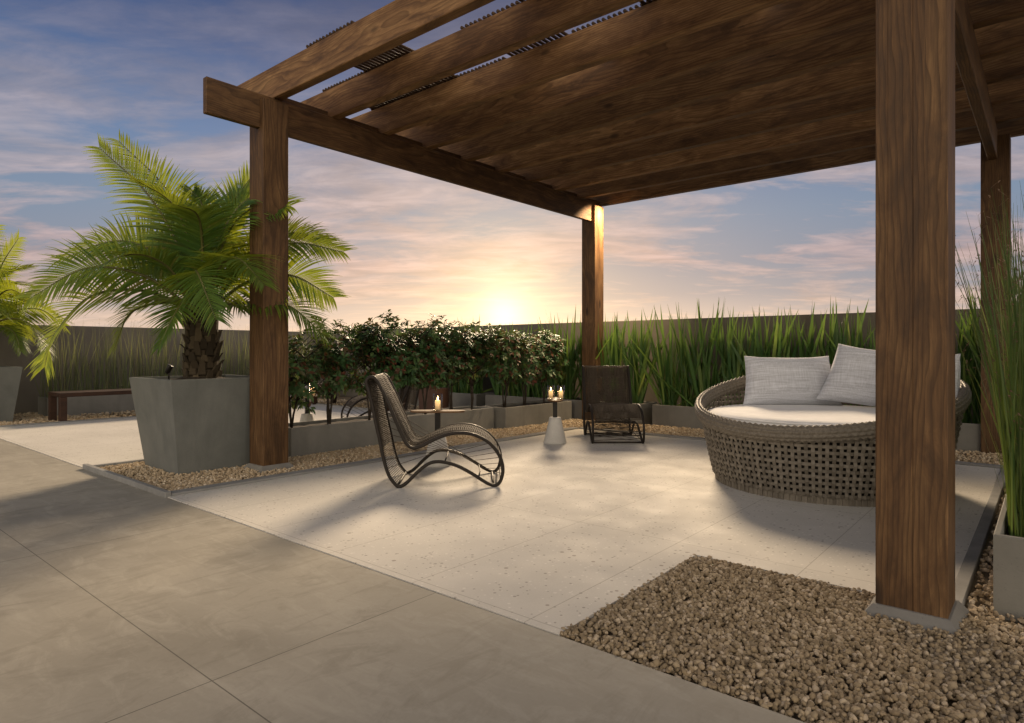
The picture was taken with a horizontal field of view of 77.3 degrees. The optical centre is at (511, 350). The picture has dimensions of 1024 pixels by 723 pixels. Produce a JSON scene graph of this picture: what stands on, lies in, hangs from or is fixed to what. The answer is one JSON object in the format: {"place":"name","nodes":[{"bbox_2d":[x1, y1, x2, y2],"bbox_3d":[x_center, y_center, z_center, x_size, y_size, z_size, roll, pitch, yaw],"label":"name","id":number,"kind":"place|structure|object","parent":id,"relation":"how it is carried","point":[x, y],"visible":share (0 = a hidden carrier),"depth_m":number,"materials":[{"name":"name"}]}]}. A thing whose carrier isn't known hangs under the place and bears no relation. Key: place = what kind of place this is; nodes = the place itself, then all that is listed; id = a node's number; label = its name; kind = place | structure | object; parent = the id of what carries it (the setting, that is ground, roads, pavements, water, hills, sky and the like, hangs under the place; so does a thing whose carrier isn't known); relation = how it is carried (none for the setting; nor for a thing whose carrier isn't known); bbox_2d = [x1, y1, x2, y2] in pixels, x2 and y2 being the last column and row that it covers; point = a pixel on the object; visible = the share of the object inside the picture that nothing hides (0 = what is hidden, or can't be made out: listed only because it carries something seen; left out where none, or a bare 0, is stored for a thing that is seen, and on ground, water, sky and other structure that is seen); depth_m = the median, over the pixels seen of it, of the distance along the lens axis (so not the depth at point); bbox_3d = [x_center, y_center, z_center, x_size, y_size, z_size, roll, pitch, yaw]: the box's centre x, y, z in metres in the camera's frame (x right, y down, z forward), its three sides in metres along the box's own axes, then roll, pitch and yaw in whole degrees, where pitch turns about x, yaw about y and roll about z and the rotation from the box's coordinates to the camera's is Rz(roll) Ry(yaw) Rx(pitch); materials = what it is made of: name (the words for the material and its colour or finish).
{"place":"outdoors","nodes":[
{"label":"outdoors","id":0,"kind":"place"},
{"bbox_2d":[0,404,397,467],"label":"terrace floor","id":1,"kind":"structure","parent":0,"point":[81,443],"depth_m":7.72,"materials":[{"name":"beige concrete"}]},
{"bbox_2d":[290,395,324,421],"bbox_3d":[-2.465,0.796,7.700,0.480,0.500,0.260,0,0,-47],"label":"side table","id":2,"kind":"object","parent":1,"relation":"on","point":[306,416],"visible":0.3,"depth_m":7.66,"materials":[{"name":"concrete"}]},
{"bbox_2d":[311,383,409,410],"bbox_3d":[-2.876,0.850,11.969,2.300,0.420,0.530,0,0,40],"label":"bench","id":3,"kind":"object","parent":1,"relation":"on","point":[316,400],"visible":0.12,"depth_m":12.46,"materials":[{"name":"red wood"}]},
{"bbox_2d":[341,384,419,417],"bbox_3d":[-1.817,0.619,8.967,1.067,0.866,0.597,0,0,-22],"label":"lounge chair","id":4,"kind":"object","parent":1,"relation":"on","point":[352,402],"visible":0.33,"depth_m":8.94,"materials":[{"name":"brown wicker"}]},
{"bbox_2d":[0,439,804,722],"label":"walkway","id":5,"kind":"structure","parent":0,"point":[120,602],"depth_m":2.33,"materials":[{"name":"beige concrete"}]},
{"bbox_2d":[0,0,1023,331],"label":"sky","id":6,"kind":"structure","parent":0,"point":[71,71],"materials":[{"name":"blue"}]},
{"bbox_2d":[20,396,1023,722],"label":"roof slab","id":7,"kind":"structure","parent":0,"point":[976,604],"depth_m":2.45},
{"bbox_2d":[38,394,134,415],"bbox_3d":[-6.744,0.920,11.522,0.550,0.320,2.830,0,0,40],"label":"planter box","id":8,"kind":"object","parent":7,"relation":"on","point":[110,404],"visible":0.37,"depth_m":10.75,"materials":[{"name":"grey concrete"}]},
{"bbox_2d":[27,326,80,397],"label":"reed clump","id":9,"kind":"object","parent":8,"relation":"on","point":[42,387],"visible":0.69,"depth_m":10.55,"materials":[{"name":"green plant"}]},
{"bbox_2d":[60,320,109,390],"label":"reed clump","id":10,"kind":"object","parent":8,"relation":"on","point":[76,370],"visible":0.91,"depth_m":10.91,"materials":[{"name":"green plant"}]},
{"bbox_2d":[74,319,123,389],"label":"reed clump","id":11,"kind":"object","parent":8,"relation":"on","point":[107,376],"visible":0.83,"depth_m":11.17,"materials":[{"name":"green plant"}]},
{"bbox_2d":[108,325,148,388],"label":"reed clump","id":12,"kind":"object","parent":8,"relation":"on","point":[123,385],"visible":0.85,"depth_m":11.46,"materials":[{"name":"green plant"}]},
{"bbox_2d":[134,325,173,376],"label":"reed clump","id":13,"kind":"object","parent":8,"relation":"on","point":[154,362],"visible":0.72,"depth_m":11.68,"materials":[{"name":"green plant"}]},
{"bbox_2d":[153,330,183,375],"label":"reed clump","id":14,"kind":"object","parent":8,"relation":"on","point":[174,369],"visible":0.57,"depth_m":11.97,"materials":[{"name":"green plant"}]},
{"bbox_2d":[219,329,229,371],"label":"reed clump","id":15,"kind":"object","parent":8,"relation":"on","point":[223,354],"visible":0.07,"depth_m":12.64,"materials":[{"name":"green plant"}]},
{"bbox_2d":[93,459,144,466],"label":"kerb","id":16,"kind":"structure","parent":7,"relation":"on","point":[115,463],"depth_m":5.89,"materials":[{"name":"grey concrete"}]},
{"bbox_2d":[83,464,170,497],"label":"kerb","id":17,"kind":"structure","parent":7,"relation":"on","point":[161,492],"depth_m":5.01,"materials":[{"name":"grey concrete"}]},
{"bbox_2d":[0,403,311,426],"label":"kerb","id":18,"kind":"structure","parent":7,"relation":"on","point":[67,421],"depth_m":9.34,"materials":[{"name":"grey concrete"}]},
{"bbox_2d":[0,325,332,413],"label":"parapet wall","id":19,"kind":"structure","parent":7,"relation":"on","point":[28,395],"depth_m":11.54,"materials":[{"name":"grey concrete"}]},
{"bbox_2d":[129,374,249,476],"bbox_3d":[-2.841,0.650,5.861,0.898,0.861,0.898,0,0,40],"label":"palm planter","id":20,"kind":"object","parent":7,"relation":"on","point":[188,425],"visible":0.91,"depth_m":5.54,"materials":[{"name":"grey concrete"}]},
{"bbox_2d":[165,364,173,379],"bbox_3d":[-3.117,0.203,5.820,0.073,0.163,0.053,0,0,0],"label":"garden spotlight","id":21,"kind":"object","parent":20,"relation":"in","point":[169,368],"visible":0.93,"depth_m":5.80,"materials":[{"name":"black metal"}]},
{"bbox_2d":[9,129,353,385],"bbox_3d":[-2.885,-0.875,6.057,2.841,2.391,2.412,0,0,-8],"label":"palm tree","id":22,"kind":"object","parent":20,"relation":"in","point":[194,251],"visible":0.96,"depth_m":5.64,"materials":[{"name":"green plant"}]},
{"bbox_2d":[0,398,418,425],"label":"gravel","id":23,"kind":"structure","parent":7,"relation":"on","point":[33,417],"depth_m":10.33,"materials":[{"name":"brown gravel"}]},
{"bbox_2d":[0,366,22,421],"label":"palm planter","id":24,"kind":"object","parent":23,"relation":"on","point":[10,377],"visible":0.99,"depth_m":9.44,"materials":[{"name":"grey concrete"}]},
{"bbox_2d":[0,225,72,365],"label":"palm tree","id":25,"kind":"object","parent":24,"relation":"in","point":[9,313],"visible":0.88,"depth_m":9.41,"materials":[{"name":"green plant"}]},
{"bbox_2d":[48,388,131,420],"bbox_3d":[-5.927,0.840,10.529,0.580,0.440,2.700,0,0,40],"label":"bench","id":26,"kind":"object","parent":23,"relation":"on","point":[62,396],"visible":0.44,"depth_m":9.64,"materials":[{"name":"red wood"}]},
{"bbox_2d":[290,386,320,399],"bbox_3d":[-5.062,0.920,13.525,0.550,0.320,2.000,0,0,40],"label":"planter box","id":27,"kind":"object","parent":7,"relation":"on","point":[306,387],"visible":0.06,"depth_m":13.87,"materials":[{"name":"grey concrete"}]},
{"bbox_2d":[220,323,245,374],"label":"reed clump","id":28,"kind":"object","parent":27,"relation":"on","point":[229,371],"visible":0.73,"depth_m":12.82,"materials":[{"name":"green plant"}]},
{"bbox_2d":[232,330,249,375],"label":"reed clump","id":29,"kind":"object","parent":27,"relation":"on","point":[242,371],"visible":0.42,"depth_m":13.09,"materials":[{"name":"green plant"}]},
{"bbox_2d":[288,334,312,382],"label":"reed clump","id":30,"kind":"object","parent":27,"relation":"on","point":[297,356],"visible":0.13,"depth_m":13.90,"materials":[{"name":"green plant"}]},
{"bbox_2d":[300,334,315,385],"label":"reed clump","id":31,"kind":"object","parent":27,"relation":"on","point":[306,353],"visible":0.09,"depth_m":14.11,"materials":[{"name":"green plant"}]},
{"bbox_2d":[99,424,567,490],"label":"gravel","id":32,"kind":"structure","parent":7,"relation":"on","point":[141,471],"depth_m":5.76,"materials":[{"name":"brown gravel"}]},
{"bbox_2d":[316,403,405,411],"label":"kerb","id":33,"kind":"structure","parent":7,"relation":"on","point":[342,406],"depth_m":12.01,"materials":[{"name":"grey concrete"}]},
{"bbox_2d":[171,427,578,495],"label":"kerb","id":34,"kind":"structure","parent":7,"relation":"on","point":[250,480],"depth_m":5.54,"materials":[{"name":"grey concrete"}]},
{"bbox_2d":[288,406,493,456],"bbox_3d":[-1.381,0.922,7.599,0.450,0.315,3.000,0,0,40],"label":"planter box","id":35,"kind":"object","parent":7,"relation":"on","point":[311,437],"visible":0.66,"depth_m":6.95,"materials":[{"name":"grey concrete"}]},
{"bbox_2d":[248,328,335,427],"bbox_3d":[-2.310,0.271,6.540,0.857,1.121,0.886,0,0,19],"label":"hedge shrub","id":36,"kind":"object","parent":35,"relation":"on","point":[297,390],"visible":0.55,"depth_m":6.50,"materials":[{"name":"green plant"}]},
{"bbox_2d":[302,316,360,423],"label":"hedge shrub","id":37,"kind":"object","parent":35,"relation":"on","point":[339,356],"visible":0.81,"depth_m":6.83,"materials":[{"name":"green plant"}]},
{"bbox_2d":[330,323,416,419],"bbox_3d":[-1.665,0.253,7.330,0.863,1.160,0.875,0,0,40],"label":"hedge shrub","id":38,"kind":"object","parent":35,"relation":"on","point":[367,354],"visible":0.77,"depth_m":7.22,"materials":[{"name":"green plant"}]},
{"bbox_2d":[361,309,437,401],"bbox_3d":[-1.408,0.170,7.630,0.869,1.324,0.824,0,0,40],"label":"hedge shrub","id":39,"kind":"object","parent":35,"relation":"on","point":[403,377],"visible":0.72,"depth_m":7.47,"materials":[{"name":"green plant"}]},
{"bbox_2d":[392,313,457,414],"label":"hedge shrub","id":40,"kind":"object","parent":35,"relation":"on","point":[440,362],"visible":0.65,"depth_m":7.79,"materials":[{"name":"green plant"}]},
{"bbox_2d":[416,315,475,409],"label":"hedge shrub","id":41,"kind":"object","parent":35,"relation":"on","point":[457,352],"visible":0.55,"depth_m":8.23,"materials":[{"name":"green plant"}]},
{"bbox_2d":[452,321,500,409],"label":"hedge shrub","id":42,"kind":"object","parent":35,"relation":"on","point":[478,353],"visible":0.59,"depth_m":8.54,"materials":[{"name":"green plant"}]},
{"bbox_2d":[369,390,493,406],"bbox_3d":[-1.658,0.920,12.415,3.090,0.320,0.480,0,0,40],"label":"planter box","id":43,"kind":"object","parent":7,"relation":"on","point":[459,399],"visible":0.21,"depth_m":11.42,"materials":[{"name":"grey concrete"}]},
{"bbox_2d":[437,322,449,387],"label":"sword leaf plant","id":44,"kind":"object","parent":43,"relation":"on","point":[441,385],"visible":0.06,"depth_m":12.07,"materials":[{"name":"green plant"}]},
{"bbox_2d":[445,346,459,392],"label":"sword leaf plant","id":45,"kind":"object","parent":43,"relation":"on","point":[455,388],"visible":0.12,"depth_m":11.91,"materials":[{"name":"green plant"}]},
{"bbox_2d":[458,327,475,393],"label":"sword leaf plant","id":46,"kind":"object","parent":43,"relation":"on","point":[464,386],"visible":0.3,"depth_m":11.69,"materials":[{"name":"green plant"}]},
{"bbox_2d":[457,314,492,393],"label":"sword leaf plant","id":47,"kind":"object","parent":43,"relation":"on","point":[477,387],"visible":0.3,"depth_m":11.56,"materials":[{"name":"green plant"}]},
{"bbox_2d":[418,387,450,409],"bbox_3d":[-1.319,0.850,10.837,0.400,0.440,0.400,0,0,29],"label":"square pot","id":48,"kind":"object","parent":7,"relation":"on","point":[441,393],"visible":0.66,"depth_m":10.69,"materials":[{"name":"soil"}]},
{"bbox_2d":[481,400,571,428],"bbox_3d":[0.241,0.922,9.312,0.450,0.315,1.550,0,0,40],"label":"planter box","id":49,"kind":"object","parent":7,"relation":"on","point":[517,414],"visible":0.84,"depth_m":9.02,"materials":[{"name":"grey concrete"}]},
{"bbox_2d":[480,325,530,407],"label":"hedge shrub","id":50,"kind":"object","parent":49,"relation":"on","point":[510,349],"visible":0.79,"depth_m":8.71,"materials":[{"name":"green plant"}]},
{"bbox_2d":[501,331,548,405],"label":"hedge shrub","id":51,"kind":"object","parent":49,"relation":"on","point":[533,360],"visible":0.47,"depth_m":9.00,"materials":[{"name":"green plant"}]},
{"bbox_2d":[518,328,568,403],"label":"hedge shrub","id":52,"kind":"object","parent":49,"relation":"on","point":[551,363],"visible":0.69,"depth_m":9.47,"materials":[{"name":"green plant"}]},
{"bbox_2d":[485,393,656,424],"bbox_3d":[0.850,0.920,10.309,3.020,0.320,0.480,0,0,40],"label":"planter box","id":53,"kind":"object","parent":7,"relation":"on","point":[494,399],"visible":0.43,"depth_m":9.90,"materials":[{"name":"grey concrete"}]},
{"bbox_2d":[485,326,507,395],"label":"sword leaf plant","id":54,"kind":"object","parent":53,"relation":"on","point":[497,388],"visible":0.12,"depth_m":11.21,"materials":[{"name":"green plant"}]},
{"bbox_2d":[506,322,524,396],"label":"sword leaf plant","id":55,"kind":"object","parent":53,"relation":"on","point":[512,390],"visible":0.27,"depth_m":11.00,"materials":[{"name":"green plant"}]},
{"bbox_2d":[507,324,532,396],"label":"sword leaf plant","id":56,"kind":"object","parent":53,"relation":"on","point":[529,391],"visible":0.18,"depth_m":10.84,"materials":[{"name":"green plant"}]},
{"bbox_2d":[528,334,547,397],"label":"sword leaf plant","id":57,"kind":"object","parent":53,"relation":"on","point":[537,391],"visible":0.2,"depth_m":10.59,"materials":[{"name":"green plant"}]},
{"bbox_2d":[537,315,579,397],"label":"sword leaf plant","id":58,"kind":"object","parent":53,"relation":"on","point":[552,385],"visible":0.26,"depth_m":10.37,"materials":[{"name":"green plant"}]},
{"bbox_2d":[546,308,619,399],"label":"sword leaf plant","id":59,"kind":"object","parent":53,"relation":"in","point":[568,382],"visible":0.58,"depth_m":10.11,"materials":[{"name":"green plant"}]},
{"bbox_2d":[564,320,612,399],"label":"sword leaf plant","id":60,"kind":"object","parent":53,"relation":"in","point":[580,364],"visible":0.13,"depth_m":10.06,"materials":[{"name":"green plant"}]},
{"bbox_2d":[561,317,638,401],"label":"sword leaf plant","id":61,"kind":"object","parent":53,"relation":"in","point":[602,358],"visible":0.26,"depth_m":9.74,"materials":[{"name":"green plant"}]},
{"bbox_2d":[601,314,646,397],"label":"sword leaf plant","id":62,"kind":"object","parent":53,"relation":"in","point":[617,355],"visible":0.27,"depth_m":9.56,"materials":[{"name":"green plant"}]},
{"bbox_2d":[614,310,668,403],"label":"sword leaf plant","id":63,"kind":"object","parent":53,"relation":"on","point":[638,388],"visible":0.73,"depth_m":9.40,"materials":[{"name":"green plant"}]},
{"bbox_2d":[203,0,1023,637],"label":"pergola","id":64,"kind":"object","parent":7,"relation":"on","point":[645,100],"visible":1,"depth_m":5.39,"materials":[{"name":"brown wood"}]},
{"bbox_2d":[333,309,980,419],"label":"parapet wall","id":65,"kind":"structure","parent":7,"relation":"on","point":[869,317],"depth_m":9.35,"materials":[{"name":"grey concrete"}]},
{"bbox_2d":[652,403,721,431],"bbox_3d":[3.342,0.920,8.215,3.150,0.320,0.480,0,0,40],"label":"planter box","id":66,"kind":"object","parent":7,"relation":"on","point":[676,416],"visible":0.12,"depth_m":8.82,"materials":[{"name":"grey concrete"}]},
{"bbox_2d":[614,304,704,405],"bbox_3d":[2.156,0.078,9.243,1.415,1.485,0.630,0,0,23],"label":"sword leaf plant","id":67,"kind":"object","parent":66,"relation":"on","point":[667,395],"visible":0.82,"depth_m":9.09,"materials":[{"name":"green plant"}]},
{"bbox_2d":[625,302,719,406],"bbox_3d":[2.349,0.059,9.105,1.328,1.510,0.868,0,0,40],"label":"sword leaf plant","id":68,"kind":"object","parent":66,"relation":"on","point":[685,390],"visible":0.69,"depth_m":8.94,"materials":[{"name":"green plant"}]},
{"bbox_2d":[652,297,740,407],"bbox_3d":[2.484,0.038,8.932,1.295,1.557,0.683,0,0,40],"label":"sword leaf plant","id":69,"kind":"object","parent":66,"relation":"on","point":[704,380],"visible":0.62,"depth_m":8.71,"materials":[{"name":"green plant"}]},
{"bbox_2d":[707,307,760,404],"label":"sword leaf plant","id":70,"kind":"object","parent":66,"relation":"on","point":[731,358],"visible":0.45,"depth_m":8.47,"materials":[{"name":"green plant"}]},
{"bbox_2d":[710,306,798,403],"bbox_3d":[3.086,0.098,8.423,1.334,1.438,0.612,0,0,30],"label":"sword leaf plant","id":71,"kind":"object","parent":66,"relation":"on","point":[754,353],"visible":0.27,"depth_m":8.32,"materials":[{"name":"green plant"}]},
{"bbox_2d":[726,307,843,370],"bbox_3d":[3.373,0.095,8.001,1.376,1.442,0.604,0,0,29],"label":"sword leaf plant","id":72,"kind":"object","parent":66,"relation":"on","point":[776,341],"visible":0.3,"depth_m":8.13,"materials":[{"name":"green plant"}]},
{"bbox_2d":[763,300,874,357],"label":"sword leaf plant","id":73,"kind":"object","parent":66,"relation":"on","point":[812,347],"visible":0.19,"depth_m":7.90,"materials":[{"name":"green plant"}]},
{"bbox_2d":[798,295,868,364],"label":"sword leaf plant","id":74,"kind":"object","parent":66,"relation":"on","point":[834,337],"visible":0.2,"depth_m":7.76,"materials":[{"name":"green plant"}]},
{"bbox_2d":[806,306,873,405],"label":"sword leaf plant","id":75,"kind":"object","parent":66,"relation":"on","point":[859,338],"visible":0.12,"depth_m":7.61,"materials":[{"name":"green plant"}]},
{"bbox_2d":[821,311,875,406],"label":"sword leaf plant","id":76,"kind":"object","parent":66,"relation":"on","point":[871,345],"visible":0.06,"depth_m":7.50,"materials":[{"name":"green plant"}]},
{"bbox_2d":[540,418,1003,464],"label":"gravel","id":77,"kind":"structure","parent":7,"relation":"on","point":[975,456],"depth_m":8.17,"materials":[{"name":"brown gravel"}]},
{"bbox_2d":[579,427,1002,468],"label":"kerb","id":78,"kind":"structure","parent":7,"relation":"on","point":[956,462],"depth_m":7.53,"materials":[{"name":"grey concrete"}]},
{"bbox_2d":[560,554,1023,722],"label":"pebbles","id":79,"kind":"object","parent":7,"relation":"on","point":[996,692],"visible":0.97,"depth_m":2.23,"materials":[{"name":"beige gravel"}]},
{"bbox_2d":[955,420,980,451],"bbox_3d":[5.869,0.920,6.093,3.050,0.320,0.480,0,0,40],"label":"planter box","id":80,"kind":"object","parent":7,"relation":"on","point":[969,437],"visible":0.12,"depth_m":6.69,"materials":[{"name":"grey concrete"}]},
{"bbox_2d":[955,297,980,422],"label":"sword leaf plant","id":81,"kind":"object","parent":80,"relation":"in","point":[966,417],"visible":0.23,"depth_m":6.92,"materials":[{"name":"green plant"}]},
{"bbox_2d":[955,295,1012,363],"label":"sword leaf plant","id":82,"kind":"object","parent":80,"relation":"in","point":[973,346],"visible":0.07,"depth_m":6.71,"materials":[{"name":"green plant"}]},
{"bbox_2d":[955,285,1022,423],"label":"sword leaf plant","id":83,"kind":"object","parent":80,"relation":"in","point":[976,407],"visible":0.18,"depth_m":6.85,"materials":[{"name":"green plant"}]},
{"bbox_2d":[955,468,1004,605],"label":"kerb","id":84,"kind":"structure","parent":7,"relation":"on","point":[965,577],"depth_m":3.41,"materials":[{"name":"grey concrete"}]},
{"bbox_2d":[967,488,1023,623],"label":"gravel","id":85,"kind":"structure","parent":7,"relation":"on","point":[972,608],"depth_m":2.79,"materials":[{"name":"brown gravel"}]},
{"bbox_2d":[993,497,1023,622],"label":"planter box","id":86,"kind":"object","parent":7,"relation":"on","point":[1008,573],"visible":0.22,"depth_m":2.57,"materials":[{"name":"grey concrete"}]},
{"bbox_2d":[168,429,1000,635],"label":"terrace floor","id":87,"kind":"structure","parent":0,"point":[573,530],"depth_m":3.92,"materials":[{"name":"beige concrete"}]},
{"bbox_2d":[365,373,504,487],"bbox_3d":[-0.603,0.619,5.178,1.067,0.866,0.597,0,0,-3],"label":"lounge chair","id":88,"kind":"object","parent":87,"relation":"on","point":[380,386],"visible":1,"depth_m":5.04,"materials":[{"name":"brown wicker"}]},
{"bbox_2d":[410,410,464,467],"bbox_3d":[-0.680,0.796,5.860,0.480,0.500,0.260,0,0,-20],"label":"side table","id":89,"kind":"object","parent":87,"relation":"on","point":[439,456],"visible":0.56,"depth_m":5.79,"materials":[{"name":"concrete"}]},
{"bbox_2d":[435,396,439,409],"bbox_3d":[-0.680,0.469,5.860,0.090,0.149,0.090,0,0,40],"label":"candle","id":90,"kind":"object","parent":89,"relation":"on","point":[437,404],"visible":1,"depth_m":5.84,"materials":[{"name":"beige wax"}]},
{"bbox_2d":[544,397,566,443],"bbox_3d":[0.489,0.796,7.268,0.260,0.500,0.480,0,0,-20],"label":"side table","id":91,"kind":"object","parent":87,"relation":"on","point":[555,434],"visible":0.98,"depth_m":7.19,"materials":[{"name":"concrete"}]},
{"bbox_2d":[549,388,552,397],"bbox_3d":[0.442,0.469,7.282,0.090,0.149,0.090,0,0,40],"label":"candle","id":92,"kind":"object","parent":91,"relation":"on","point":[550,393],"visible":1,"depth_m":7.26,"materials":[{"name":"beige wax"}]},
{"bbox_2d":[559,388,562,397],"bbox_3d":[0.556,0.469,7.277,0.090,0.149,0.090,0,0,40],"label":"candle","id":93,"kind":"object","parent":91,"relation":"on","point":[560,393],"visible":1,"depth_m":7.26,"materials":[{"name":"beige wax"}]},
{"bbox_2d":[582,365,644,443],"bbox_3d":[1.191,0.619,7.672,0.597,0.866,1.067,0,0,0],"label":"lounge chair","id":94,"kind":"object","parent":87,"relation":"on","point":[621,406],"visible":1,"depth_m":7.94,"materials":[{"name":"brown wicker"}]},
{"bbox_2d":[694,364,971,506],"bbox_3d":[2.459,0.578,5.091,1.953,0.937,1.926,0,0,40],"label":"daybed","id":95,"kind":"object","parent":87,"relation":"on","point":[821,454],"visible":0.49,"depth_m":4.46,"materials":[{"name":"grey wicker"}]},
{"bbox_2d":[743,356,841,405],"bbox_3d":[2.470,0.265,5.700,0.856,0.460,0.272,0,-18,3],"label":"cushion","id":96,"kind":"object","parent":95,"relation":"on","point":[785,381],"visible":0.88,"depth_m":5.60,"materials":[{"name":"grey fabric"}]},
{"bbox_2d":[816,344,875,406],"bbox_3d":[3.050,0.225,5.360,0.851,0.520,0.272,8,-13,26],"label":"cushion","id":97,"kind":"object","parent":95,"relation":"on","point":[851,377],"visible":0.45,"depth_m":5.35,"materials":[{"name":"grey fabric"}]},
{"bbox_2d":[955,354,960,398],"bbox_3d":[3.100,0.250,4.860,0.252,0.420,0.663,18,-11,-15],"label":"cushion","id":98,"kind":"object","parent":95,"relation":"on","point":[957,372],"visible":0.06,"depth_m":4.60,"materials":[{"name":"grey fabric"}]},
{"bbox_2d":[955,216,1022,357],"bbox_3d":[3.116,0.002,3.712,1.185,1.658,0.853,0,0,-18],"label":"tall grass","id":99,"kind":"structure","parent":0,"point":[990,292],"depth_m":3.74,"materials":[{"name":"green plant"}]},
{"bbox_2d":[955,181,1023,537],"bbox_3d":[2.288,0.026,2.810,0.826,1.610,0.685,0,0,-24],"label":"tall grass","id":100,"kind":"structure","parent":0,"point":[1012,446],"depth_m":2.81,"materials":[{"name":"green plant"}]},
{"bbox_2d":[981,238,1012,356],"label":"tall grass","id":101,"kind":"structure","parent":0,"point":[996,293],"depth_m":4.03,"materials":[{"name":"green plant"}]},
{"bbox_2d":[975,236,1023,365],"bbox_3d":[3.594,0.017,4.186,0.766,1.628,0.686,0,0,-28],"label":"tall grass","id":102,"kind":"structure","parent":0,"point":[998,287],"depth_m":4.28,"materials":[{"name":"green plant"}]}
]}

